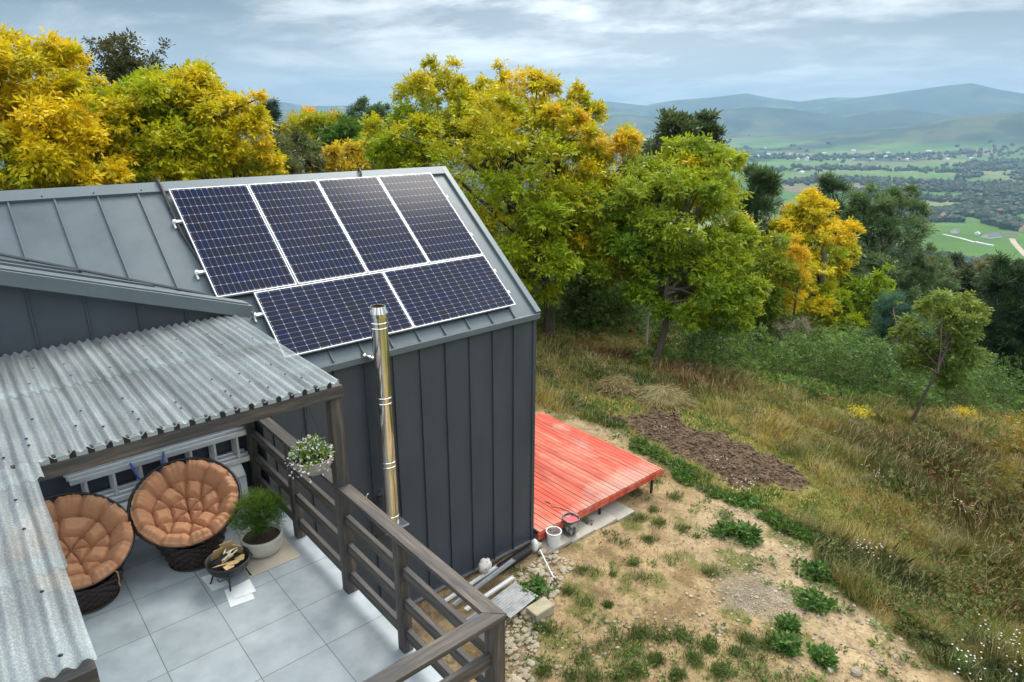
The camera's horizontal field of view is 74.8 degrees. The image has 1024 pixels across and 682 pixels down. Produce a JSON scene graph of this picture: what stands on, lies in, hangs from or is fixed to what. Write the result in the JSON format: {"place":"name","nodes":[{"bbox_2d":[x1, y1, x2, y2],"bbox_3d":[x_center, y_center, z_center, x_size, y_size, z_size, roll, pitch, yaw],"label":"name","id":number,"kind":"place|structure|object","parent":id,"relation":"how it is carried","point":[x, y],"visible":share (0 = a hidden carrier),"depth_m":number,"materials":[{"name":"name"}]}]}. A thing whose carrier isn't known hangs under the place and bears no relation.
{"place":"outdoors","nodes":[
{"label":"outdoors","id":0,"kind":"place"},
{"bbox_2d":[0,83,1023,681],"bbox_3d":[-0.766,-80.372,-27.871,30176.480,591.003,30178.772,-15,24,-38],"label":"ground","id":1,"kind":"structure","parent":0,"point":[964,117],"depth_m":13.75,"materials":[{"name":"soil"}]},
{"bbox_2d":[0,22,146,189],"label":"walnut tree","id":2,"kind":"object","parent":1,"relation":"on","point":[43,122],"visible":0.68,"depth_m":16.09,"materials":[{"name":"yellow plant"}]},
{"bbox_2d":[80,27,182,148],"bbox_3d":[-19.027,-9.886,35.197,5.167,12.055,4.282,-15,24,-38],"label":"dark tree","id":3,"kind":"object","parent":1,"relation":"on","point":[124,62],"visible":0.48,"depth_m":33.12,"materials":[{"name":"green plant"}]},
{"bbox_2d":[46,129,260,182],"bbox_3d":[-14.640,-5.406,27.525,10.832,8.275,6.810,0,19,0],"label":"green tree","id":4,"kind":"object","parent":1,"relation":"on","point":[154,177],"depth_m":25.70,"materials":[{"name":"green plant"}]},
{"bbox_2d":[85,55,289,182],"bbox_3d":[-9.938,-3.692,20.432,6.075,9.567,5.318,-15,24,-38],"label":"walnut tree","id":5,"kind":"object","parent":1,"relation":"on","point":[190,121],"visible":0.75,"depth_m":18.62,"materials":[{"name":"yellow plant"}]},
{"bbox_2d":[41,485,442,681],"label":"terrace","id":6,"kind":"structure","parent":1,"relation":"on","point":[305,617],"depth_m":6.36,"materials":[{"name":"tile"}]},
{"bbox_2d":[44,492,134,614],"bbox_3d":[-4.371,2.117,6.670,1.126,0.942,1.060,-15,24,-38],"label":"round chair","id":7,"kind":"object","parent":6,"relation":"on","point":[95,534],"visible":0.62,"depth_m":6.74,"materials":[{"name":"fabric"}]},
{"bbox_2d":[0,314,357,681],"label":"canopy","id":8,"kind":"object","parent":6,"relation":"on","point":[151,388],"visible":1,"depth_m":5.52,"materials":[{"name":"grey metal"}]},
{"bbox_2d":[291,407,332,476],"bbox_3d":[-1.831,0.884,6.072,0.370,0.708,0.370,-15,24,-38],"label":"hanging basket","id":9,"kind":"object","parent":8,"relation":"hanging from","point":[317,467],"visible":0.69,"depth_m":6.04,"materials":[{"name":"beige plastic"}]},
{"bbox_2d":[285,433,334,482],"bbox_3d":[-1.831,1.065,6.117,0.474,0.409,0.466,-15,24,-38],"label":"flowering plant","id":10,"kind":"object","parent":9,"relation":"in","point":[313,445],"visible":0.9,"depth_m":6.05,"materials":[{"name":"green plant"}]},
{"bbox_2d":[127,457,241,571],"bbox_3d":[-3.551,1.893,7.352,1.126,0.933,1.073,-15,24,-38],"label":"round chair","id":11,"kind":"object","parent":6,"relation":"on","point":[176,506],"visible":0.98,"depth_m":7.26,"materials":[{"name":"fabric"}]},
{"bbox_2d":[201,574,228,590],"bbox_3d":[-3.103,2.506,6.999,0.169,0.003,0.322,-17,25,-42],"label":"paper sheet","id":12,"kind":"object","parent":6,"relation":"on","point":[214,585],"visible":0.64,"depth_m":6.97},
{"bbox_2d":[204,546,252,591],"bbox_3d":[-2.929,2.377,6.981,0.468,0.269,0.463,-15,24,-38],"label":"fire bowl","id":13,"kind":"object","parent":6,"relation":"on","point":[220,572],"visible":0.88,"depth_m":6.94,"materials":[{"name":"black metal"}]},
{"bbox_2d":[219,541,234,554],"bbox_3d":[-2.994,2.175,7.049,0.155,0.185,0.079,-13,23,-34],"label":"cardboard piece","id":14,"kind":"object","parent":13,"relation":"in","point":[227,545],"visible":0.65,"depth_m":7.04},
{"bbox_2d":[224,463,248,502],"bbox_3d":[-3.694,1.836,8.286,0.740,0.460,0.305,-15,24,-38],"label":"air conditioner","id":15,"kind":"object","parent":6,"relation":"on","point":[238,471],"visible":0.16,"depth_m":8.37,"materials":[{"name":"white plastic"}]},
{"bbox_2d":[224,587,254,607],"bbox_3d":[-2.770,2.574,6.808,0.232,0.003,0.303,-12,22,-31],"label":"paper sheet","id":16,"kind":"object","parent":6,"relation":"on","point":[232,601],"visible":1,"depth_m":6.75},
{"bbox_2d":[231,579,255,598],"bbox_3d":[-2.762,2.547,6.870,0.230,0.003,0.240,-15,24,-38],"label":"paper sheet","id":17,"kind":"object","parent":16,"relation":"on","point":[246,587],"visible":1,"depth_m":6.87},
{"bbox_2d":[244,536,300,577],"bbox_3d":[-2.722,2.368,7.416,0.580,0.007,0.540,-15,24,-38],"label":"doormat","id":18,"kind":"object","parent":6,"relation":"on","point":[287,551],"visible":0.43,"depth_m":7.32,"materials":[{"name":"fabric"}]},
{"bbox_2d":[239,522,282,558],"bbox_3d":[-2.779,2.235,7.458,0.456,0.218,0.456,-15,24,-38],"label":"plant pot","id":19,"kind":"object","parent":18,"relation":"on","point":[266,545],"visible":0.81,"depth_m":7.35,"materials":[{"name":"ceramic"}]},
{"bbox_2d":[227,486,291,538],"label":"dwarf conifer","id":20,"kind":"object","parent":19,"relation":"in","point":[254,499],"visible":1,"depth_m":7.26,"materials":[{"name":"green plant"}]},
{"bbox_2d":[244,417,506,681],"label":"railing","id":21,"kind":"object","parent":6,"relation":"on","point":[488,664],"visible":0.8,"depth_m":5.79,"materials":[{"name":"wood"}]},
{"bbox_2d":[255,96,284,135],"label":"spruce tree","id":22,"kind":"object","parent":1,"relation":"on","point":[272,105],"visible":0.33,"depth_m":69.63,"materials":[{"name":"green plant"}]},
{"bbox_2d":[0,166,540,611],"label":"house","id":23,"kind":"structure","parent":1,"relation":"on","point":[84,263],"depth_m":9.32,"materials":[{"name":"metal"}]},
{"bbox_2d":[63,425,249,504],"bbox_3d":[-4.089,1.462,7.909,1.970,0.478,0.182,-15,24,-38],"label":"ladder","id":24,"kind":"object","parent":23,"relation":"attached to","point":[236,455],"visible":0.69,"depth_m":7.75,"materials":[{"name":"metal"}]},
{"bbox_2d":[155,178,214,295],"bbox_3d":[-4.329,-1.397,8.807,0.090,1.367,1.786,-18,25,-42],"label":"cable","id":25,"kind":"object","parent":23,"relation":"on","point":[183,235],"visible":0.73,"depth_m":8.77,"materials":[{"name":"metal"}]},
{"bbox_2d":[172,195,448,228],"bbox_3d":[-2.768,-1.983,10.125,4.400,0.123,0.102,-15,24,-38],"label":"mounting rail","id":26,"kind":"object","parent":23,"relation":"attached to","point":[174,221],"visible":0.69,"depth_m":8.77,"materials":[{"name":"metal"}]},
{"bbox_2d":[169,184,296,297],"bbox_3d":[-3.745,-1.386,8.985,1.038,0.037,1.876,-15,64,-38],"label":"solar panel","id":27,"kind":"object","parent":26,"relation":"attached to","point":[236,248],"visible":0.88,"depth_m":8.95,"materials":[{"name":"glass"}]},
{"bbox_2d":[248,180,366,284],"bbox_3d":[-2.943,-1.605,9.639,1.038,0.037,1.876,-15,64,-38],"label":"solar panel","id":28,"kind":"object","parent":26,"relation":"attached to","point":[313,242],"visible":1,"depth_m":9.60,"materials":[{"name":"glass"}]},
{"bbox_2d":[316,176,428,273],"bbox_3d":[-2.140,-1.825,10.292,1.038,0.037,1.876,-15,64,-38],"label":"solar panel","id":29,"kind":"object","parent":26,"relation":"attached to","point":[374,227],"visible":1,"depth_m":10.25,"materials":[{"name":"glass"}]},
{"bbox_2d":[377,173,482,263],"bbox_3d":[-1.338,-2.044,10.946,1.038,0.037,1.876,-15,64,-38],"label":"solar panel","id":30,"kind":"object","parent":26,"relation":"attached to","point":[437,228],"visible":1,"depth_m":10.91,"materials":[{"name":"glass"}]},
{"bbox_2d":[360,304,408,534],"bbox_3d":[-1.793,1.201,9.136,0.483,3.485,0.428,-15,24,-38],"label":"chimney pipe","id":31,"kind":"object","parent":23,"relation":"attached to","point":[387,497],"visible":0.94,"depth_m":8.96,"materials":[{"name":"metal"}]},
{"bbox_2d":[232,128,329,176],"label":"grey green tree","id":32,"kind":"object","parent":1,"relation":"on","point":[291,151],"visible":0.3,"depth_m":28.28,"materials":[{"name":"green plant"}]},
{"bbox_2d":[276,105,345,151],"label":"autumn tree","id":33,"kind":"object","parent":1,"relation":"on","point":[307,120],"visible":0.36,"depth_m":48.92,"materials":[{"name":"yellow plant"}]},
{"bbox_2d":[294,137,331,172],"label":"orchard tree","id":34,"kind":"object","parent":1,"relation":"on","point":[316,146],"visible":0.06,"depth_m":32.47,"materials":[{"name":"green plant"}]},
{"bbox_2d":[307,138,371,172],"bbox_3d":[-7.902,-5.999,31.992,3.553,7.162,2.648,-15,24,-38],"label":"yellow bush","id":35,"kind":"object","parent":1,"relation":"on","point":[355,163],"visible":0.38,"depth_m":30.87,"materials":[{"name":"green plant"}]},
{"bbox_2d":[314,110,371,162],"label":"green tree","id":36,"kind":"object","parent":1,"relation":"on","point":[345,127],"visible":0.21,"depth_m":42.95,"materials":[{"name":"green plant"}]},
{"bbox_2d":[350,95,391,130],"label":"poplar tree","id":37,"kind":"object","parent":1,"relation":"on","point":[379,109],"visible":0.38,"depth_m":59.16,"materials":[{"name":"green plant"}]},
{"bbox_2d":[341,116,417,169],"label":"green tree","id":38,"kind":"object","parent":1,"relation":"on","point":[373,167],"visible":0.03,"depth_m":32.80,"materials":[{"name":"green plant"}]},
{"bbox_2d":[444,564,497,601],"bbox_3d":[-0.676,3.989,11.015,1.203,0.105,0.060,-17,25,-41],"label":"metal profile","id":39,"kind":"object","parent":1,"relation":"on","point":[472,582],"visible":0.52,"depth_m":11.10,"materials":[{"name":"grey metal"}]},
{"bbox_2d":[478,558,491,572],"bbox_3d":[-0.457,3.761,11.211,0.267,0.288,0.186,-15,24,-38],"label":"rag","id":40,"kind":"object","parent":39,"relation":"on","point":[484,565],"visible":1,"depth_m":11.14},
{"bbox_2d":[453,558,515,605],"bbox_3d":[-0.434,3.943,11.011,0.085,0.114,1.391,16,25,40],"label":"metal profile","id":41,"kind":"object","parent":1,"relation":"on","point":[490,577],"visible":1,"depth_m":11.10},
{"bbox_2d":[464,575,514,610],"bbox_3d":[-0.347,4.070,10.841,1.053,0.069,0.070,-17,25,-41],"label":"metal profile","id":42,"kind":"object","parent":1,"relation":"on","point":[497,588],"visible":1,"depth_m":10.94,"materials":[{"name":"white metal"}]},
{"bbox_2d":[356,53,650,339],"bbox_3d":[-0.297,-5.394,25.734,10.050,10.862,10.576,-15,24,-38],"label":"walnut tree","id":43,"kind":"object","parent":1,"relation":"on","point":[559,202],"visible":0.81,"depth_m":23.70,"materials":[{"name":"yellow plant"}]},
{"bbox_2d":[496,545,531,573],"bbox_3d":[0.040,3.792,11.641,0.169,0.175,0.785,17,25,41],"label":"drain pipe","id":44,"kind":"object","parent":1,"relation":"on","point":[522,554],"visible":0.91,"depth_m":11.65,"materials":[{"name":"black plastic"}]},
{"bbox_2d":[517,572,557,601],"bbox_3d":[0.377,4.036,10.996,0.638,0.339,0.594,-15,24,-38],"label":"weed plant","id":45,"kind":"object","parent":1,"relation":"on","point":[537,583],"visible":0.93,"depth_m":10.98,"materials":[{"name":"green plant"}]},
{"bbox_2d":[505,550,573,681],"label":"rubble","id":46,"kind":"object","parent":1,"relation":"on","point":[541,568],"visible":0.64,"depth_m":10.17,"materials":[{"name":"stone"}]},
{"bbox_2d":[466,612,478,620],"bbox_3d":[-0.368,4.183,10.581,1.053,0.061,0.080,-17,25,-41],"label":"metal profile","id":47,"kind":"object","parent":46,"relation":"on","point":[473,615],"visible":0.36,"depth_m":10.38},
{"bbox_2d":[491,582,537,617],"bbox_3d":[0.013,4.111,10.661,0.504,0.015,0.672,16,24,39],"label":"corrugated offcut","id":48,"kind":"object","parent":47,"relation":"on","point":[511,600],"visible":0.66,"depth_m":10.66,"materials":[{"name":"metal"}]},
{"bbox_2d":[526,597,553,622],"bbox_3d":[0.441,4.215,10.498,0.400,0.170,0.250,-15,24,-38],"label":"block","id":49,"kind":"object","parent":1,"relation":"on","point":[541,608],"depth_m":10.43,"materials":[{"name":"concrete"}]},
{"bbox_2d":[529,532,570,553],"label":"concrete slab","id":50,"kind":"structure","parent":1,"relation":"on","point":[564,540],"depth_m":12.22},
{"bbox_2d":[546,526,561,547],"bbox_3d":[0.755,3.532,12.117,0.290,0.333,0.290,-15,24,-38],"label":"bucket","id":51,"kind":"object","parent":50,"relation":"on","point":[553,535],"visible":1,"depth_m":12.05,"materials":[{"name":"white plastic"}]},
{"bbox_2d":[561,520,594,543],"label":"concrete slab","id":52,"kind":"structure","parent":1,"relation":"on","point":[587,530],"depth_m":12.61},
{"bbox_2d":[562,512,579,534],"bbox_3d":[1.097,3.420,12.501,0.330,0.300,0.330,-15,24,-38],"label":"bucket","id":53,"kind":"object","parent":52,"relation":"on","point":[571,522],"visible":1,"depth_m":12.43,"materials":[{"name":"red paint"}]},
{"bbox_2d":[549,267,641,326],"bbox_3d":[3.946,-2.935,30.037,4.709,5.432,4.780,-15,24,-38],"label":"bush","id":54,"kind":"object","parent":1,"relation":"on","point":[581,283],"visible":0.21,"depth_m":28.99,"materials":[{"name":"green plant"}]},
{"bbox_2d":[534,412,662,541],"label":"deck","id":55,"kind":"structure","parent":1,"relation":"on","point":[580,473],"depth_m":14.10,"materials":[{"name":"red wood"}]},
{"bbox_2d":[580,509,616,530],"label":"concrete slab","id":56,"kind":"structure","parent":1,"relation":"on","point":[603,519],"depth_m":13.07,"materials":[{"name":"concrete"}]},
{"bbox_2d":[588,371,641,398],"bbox_3d":[3.193,1.392,20.407,1.751,1.205,1.752,-15,24,-38],"label":"hay heap","id":57,"kind":"object","parent":1,"relation":"on","point":[620,385],"visible":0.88,"depth_m":20.14,"materials":[{"name":"beige plant"}]},
{"bbox_2d":[601,500,634,521],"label":"concrete slab","id":58,"kind":"structure","parent":1,"relation":"on","point":[619,511],"depth_m":13.47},
{"bbox_2d":[616,136,655,204],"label":"pale tree","id":59,"kind":"object","parent":1,"relation":"on","point":[646,142],"visible":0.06,"depth_m":47.01,"materials":[{"name":"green plant"}]},
{"bbox_2d":[619,150,674,346],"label":"birch tree","id":60,"kind":"object","parent":1,"relation":"on","point":[627,206],"visible":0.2,"depth_m":24.36,"materials":[{"name":"green plant"}]},
{"bbox_2d":[631,381,700,411],"bbox_3d":[4.419,1.764,19.818,2.357,0.984,2.407,-15,24,-38],"label":"hay heap","id":61,"kind":"object","parent":1,"relation":"on","point":[656,397],"visible":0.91,"depth_m":19.44,"materials":[{"name":"beige plant"}]},
{"bbox_2d":[641,105,703,295],"bbox_3d":[8.557,-5.483,37.242,3.968,14.472,3.952,-15,24,-38],"label":"poplar tree","id":62,"kind":"object","parent":1,"relation":"on","point":[682,122],"visible":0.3,"depth_m":35.05,"materials":[{"name":"green plant"}]},
{"bbox_2d":[579,130,775,364],"bbox_3d":[5.857,-3.215,23.927,6.536,8.188,6.700,-15,24,-38],"label":"walnut tree","id":63,"kind":"object","parent":1,"relation":"on","point":[709,266],"visible":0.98,"depth_m":22.64,"materials":[{"name":"green plant"}]},
{"bbox_2d":[688,107,730,285],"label":"poplar tree","id":64,"kind":"object","parent":1,"relation":"on","point":[705,117],"visible":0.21,"depth_m":36.07,"materials":[{"name":"green plant"}]},
{"bbox_2d":[612,410,809,490],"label":"soil clods","id":65,"kind":"object","parent":1,"relation":"on","point":[678,440],"visible":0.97,"depth_m":16.43,"materials":[{"name":"soil"}]},
{"bbox_2d":[505,417,916,681],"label":"leaf litter","id":66,"kind":"object","parent":1,"relation":"on","point":[694,603],"visible":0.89,"depth_m":10.60,"materials":[{"name":"brown plant"}]},
{"bbox_2d":[707,519,738,539],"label":"weed plant","id":67,"kind":"object","parent":1,"relation":"on","point":[720,528],"visible":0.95,"depth_m":12.94,"materials":[{"name":"green plant"}]},
{"bbox_2d":[517,504,933,681],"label":"pebbles","id":68,"kind":"object","parent":1,"relation":"on","point":[877,662],"visible":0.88,"depth_m":10.57,"materials":[{"name":"gravel"}]},
{"bbox_2d":[508,409,952,681],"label":"weeds","id":69,"kind":"object","parent":1,"relation":"on","point":[728,663],"visible":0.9,"depth_m":10.09,"materials":[{"name":"green plant"}]},
{"bbox_2d":[536,373,957,660],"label":"weeds","id":70,"kind":"object","parent":1,"relation":"on","point":[646,448],"visible":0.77,"depth_m":13.37,"materials":[{"name":"green plant"}]},
{"bbox_2d":[729,519,765,548],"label":"weed plant","id":71,"kind":"object","parent":1,"relation":"on","point":[746,528],"visible":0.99,"depth_m":12.76,"materials":[{"name":"green plant"}]},
{"bbox_2d":[478,134,1023,264],"bbox_3d":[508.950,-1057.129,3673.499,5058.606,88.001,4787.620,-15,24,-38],"label":"woods","id":72,"kind":"object","parent":1,"relation":"on","point":[995,206],"visible":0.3,"depth_m":2054.28,"materials":[{"name":"green plant"}]},
{"bbox_2d":[721,161,786,269],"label":"pine tree","id":73,"kind":"object","parent":1,"relation":"on","point":[762,181],"visible":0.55,"depth_m":36.00,"materials":[{"name":"green plant"}]},
{"bbox_2d":[500,214,1022,381],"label":"slope woods","id":74,"kind":"object","parent":1,"relation":"on","point":[789,303],"depth_m":73.95,"materials":[{"name":"green plant"}]},
{"bbox_2d":[726,229,806,344],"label":"green tree","id":75,"kind":"object","parent":1,"relation":"on","point":[767,256],"visible":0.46,"depth_m":29.93,"materials":[{"name":"green plant"}]},
{"bbox_2d":[722,571,810,622],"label":"gravel","id":76,"kind":"structure","parent":1,"relation":"on","point":[751,610],"depth_m":11.11,"materials":[{"name":"gravel"}]},
{"bbox_2d":[512,262,1023,417],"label":"undergrowth","id":77,"kind":"object","parent":1,"relation":"on","point":[846,343],"visible":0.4,"depth_m":25.34,"materials":[{"name":"green plant"}]},
{"bbox_2d":[533,291,1023,681],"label":"dry grass","id":78,"kind":"structure","parent":1,"relation":"on","point":[689,374],"depth_m":15.90,"materials":[{"name":"plant"}]},
{"bbox_2d":[541,368,1022,679],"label":"wildflowers","id":79,"kind":"object","parent":1,"relation":"on","point":[890,556],"visible":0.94,"depth_m":10.16,"materials":[{"name":"white plant"}]},
{"bbox_2d":[769,627,805,657],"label":"weed plant","id":80,"kind":"object","parent":1,"relation":"on","point":[783,641],"visible":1,"depth_m":9.91,"materials":[{"name":"green plant"}]},
{"bbox_2d":[774,611,802,634],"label":"weed plant","id":81,"kind":"object","parent":1,"relation":"on","point":[789,622],"visible":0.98,"depth_m":10.38,"materials":[{"name":"green plant"}]},
{"bbox_2d":[768,311,814,348],"bbox_3d":[12.201,-0.012,29.944,2.073,3.123,3.390,0,19,0],"label":"dry bush","id":82,"kind":"object","parent":1,"relation":"on","point":[796,326],"visible":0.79,"depth_m":28.85,"materials":[{"name":"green plant"}]},
{"bbox_2d":[774,227,812,331],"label":"larch tree","id":83,"kind":"object","parent":1,"relation":"on","point":[795,249],"visible":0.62,"depth_m":30.59,"materials":[{"name":"yellow plant"}]},
{"bbox_2d":[762,186,868,351],"bbox_3d":[15.427,-3.580,35.121,5.958,8.711,8.282,5,19,14],"label":"maple tree","id":84,"kind":"object","parent":1,"relation":"on","point":[824,298],"visible":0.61,"depth_m":34.26,"materials":[{"name":"yellow plant"}]},
{"bbox_2d":[789,585,841,615],"bbox_3d":[4.936,4.229,10.978,0.672,0.342,0.822,-15,24,-38],"label":"weed plant","id":85,"kind":"object","parent":1,"relation":"on","point":[815,595],"visible":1,"depth_m":10.94,"materials":[{"name":"green plant"}]},
{"bbox_2d":[791,558,841,587],"bbox_3d":[5.358,4.061,11.799,0.670,0.331,0.879,-35,39,-60],"label":"weed plant","id":86,"kind":"object","parent":1,"relation":"on","point":[818,565],"visible":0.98,"depth_m":11.77,"materials":[{"name":"green plant"}]},
{"bbox_2d":[806,640,839,671],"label":"weed plant","id":87,"kind":"object","parent":1,"relation":"on","point":[824,649],"visible":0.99,"depth_m":9.72,"materials":[{"name":"green plant"}]},
{"bbox_2d":[813,168,857,248],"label":"pine tree","id":88,"kind":"object","parent":1,"relation":"on","point":[828,184],"visible":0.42,"depth_m":47.00,"materials":[{"name":"green plant"}]},
{"bbox_2d":[851,666,861,676],"bbox_3d":[4.907,4.706,9.543,0.147,0.098,0.179,9,21,25],"label":"stone","id":89,"kind":"object","parent":1,"relation":"on","point":[856,671],"visible":1,"depth_m":9.50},
{"bbox_2d":[843,404,873,422],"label":"flowering plant","id":90,"kind":"object","parent":1,"relation":"on","point":[862,412],"visible":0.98,"depth_m":19.49,"materials":[{"name":"yellow plant"}]},
{"bbox_2d":[843,576,883,604],"bbox_3d":[5.891,4.175,11.225,0.639,0.316,0.632,-15,24,-38],"label":"weed plant","id":91,"kind":"object","parent":1,"relation":"on","point":[863,577],"visible":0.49,"depth_m":11.22,"materials":[{"name":"green plant"}]},
{"bbox_2d":[831,261,902,354],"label":"maple tree","id":92,"kind":"object","parent":1,"relation":"on","point":[874,285],"visible":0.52,"depth_m":34.11,"materials":[{"name":"green plant"}]},
{"bbox_2d":[826,179,964,334],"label":"willow tree","id":93,"kind":"object","parent":1,"relation":"on","point":[881,211],"visible":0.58,"depth_m":40.43,"materials":[{"name":"green plant"}]},
{"bbox_2d":[861,287,938,366],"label":"pine tree","id":94,"kind":"object","parent":1,"relation":"on","point":[885,321],"visible":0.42,"depth_m":29.69,"materials":[{"name":"green plant"}]},
{"bbox_2d":[867,306,960,370],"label":"green tree","id":95,"kind":"object","parent":1,"relation":"on","point":[924,321],"visible":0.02,"depth_m":36.01,"materials":[{"name":"green plant"}]},
{"bbox_2d":[886,287,998,425],"bbox_3d":[13.483,0.450,21.046,3.177,4.282,2.888,1,19,3],"label":"pear tree","id":96,"kind":"object","parent":1,"relation":"on","point":[934,353],"visible":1,"depth_m":20.50,"materials":[{"name":"green plant"}]},
{"bbox_2d":[938,251,976,272],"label":"hillside tree","id":97,"kind":"object","parent":1,"relation":"on","point":[958,259],"visible":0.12,"depth_m":94.67,"materials":[{"name":"green plant"}]},
{"bbox_2d":[941,263,991,313],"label":"hillside tree","id":98,"kind":"object","parent":1,"relation":"on","point":[964,273],"visible":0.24,"depth_m":50.89,"materials":[{"name":"green plant"}]},
{"bbox_2d":[973,257,994,275],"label":"hillside tree","id":99,"kind":"object","parent":1,"relation":"on","point":[980,268],"visible":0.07,"depth_m":98.56,"materials":[{"name":"green plant"}]},
{"bbox_2d":[980,232,1001,238],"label":"farm house","id":100,"kind":"structure","parent":1,"relation":"on","point":[992,235],"depth_m":1182.11,"materials":[{"name":"grey tile"}]},
{"bbox_2d":[966,249,1023,393],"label":"pine tree","id":101,"kind":"object","parent":1,"relation":"on","point":[999,282],"visible":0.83,"depth_m":32.20,"materials":[{"name":"green plant"}]},
{"bbox_2d":[985,409,1023,499],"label":"shrub","id":102,"kind":"object","parent":1,"relation":"on","point":[1002,440],"visible":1,"depth_m":14.75,"materials":[{"name":"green plant"}]},
{"bbox_2d":[0,0,1023,108],"label":"sky","id":103,"kind":"structure","parent":0,"point":[302,52],"materials":[{"name":"grey"}]},
{"bbox_2d":[518,414,836,681],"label":"yard grass","id":104,"kind":"structure","parent":0,"point":[656,658],"depth_m":9.96,"materials":[{"name":"plant"}]},
{"bbox_2d":[568,389,861,526],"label":"short grass","id":105,"kind":"structure","parent":0,"point":[628,411],"depth_m":16.02,"materials":[{"name":"plant"}]},
{"bbox_3d":[-1.542,-0.347,9.525,3.960,0.123,0.102,-15,24,-38],"label":"rail","id":106,"kind":"object","parent":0,"visible":0},
{"bbox_2d":[254,272,413,354],"bbox_3d":[-2.349,-0.394,9.008,1.876,0.038,1.038,-15,64,-38],"label":"solar panel","id":107,"kind":"object","parent":106,"relation":"on","point":[303,319],"visible":0.81,"depth_m":8.90,"materials":[{"name":"glass"}]},
{"bbox_2d":[383,255,515,328],"bbox_3d":[-0.918,-0.785,10.174,1.876,0.038,1.038,-15,64,-38],"label":"solar panel","id":108,"kind":"object","parent":106,"relation":"on","point":[434,293],"visible":1,"depth_m":10.11,"materials":[{"name":"glass"}]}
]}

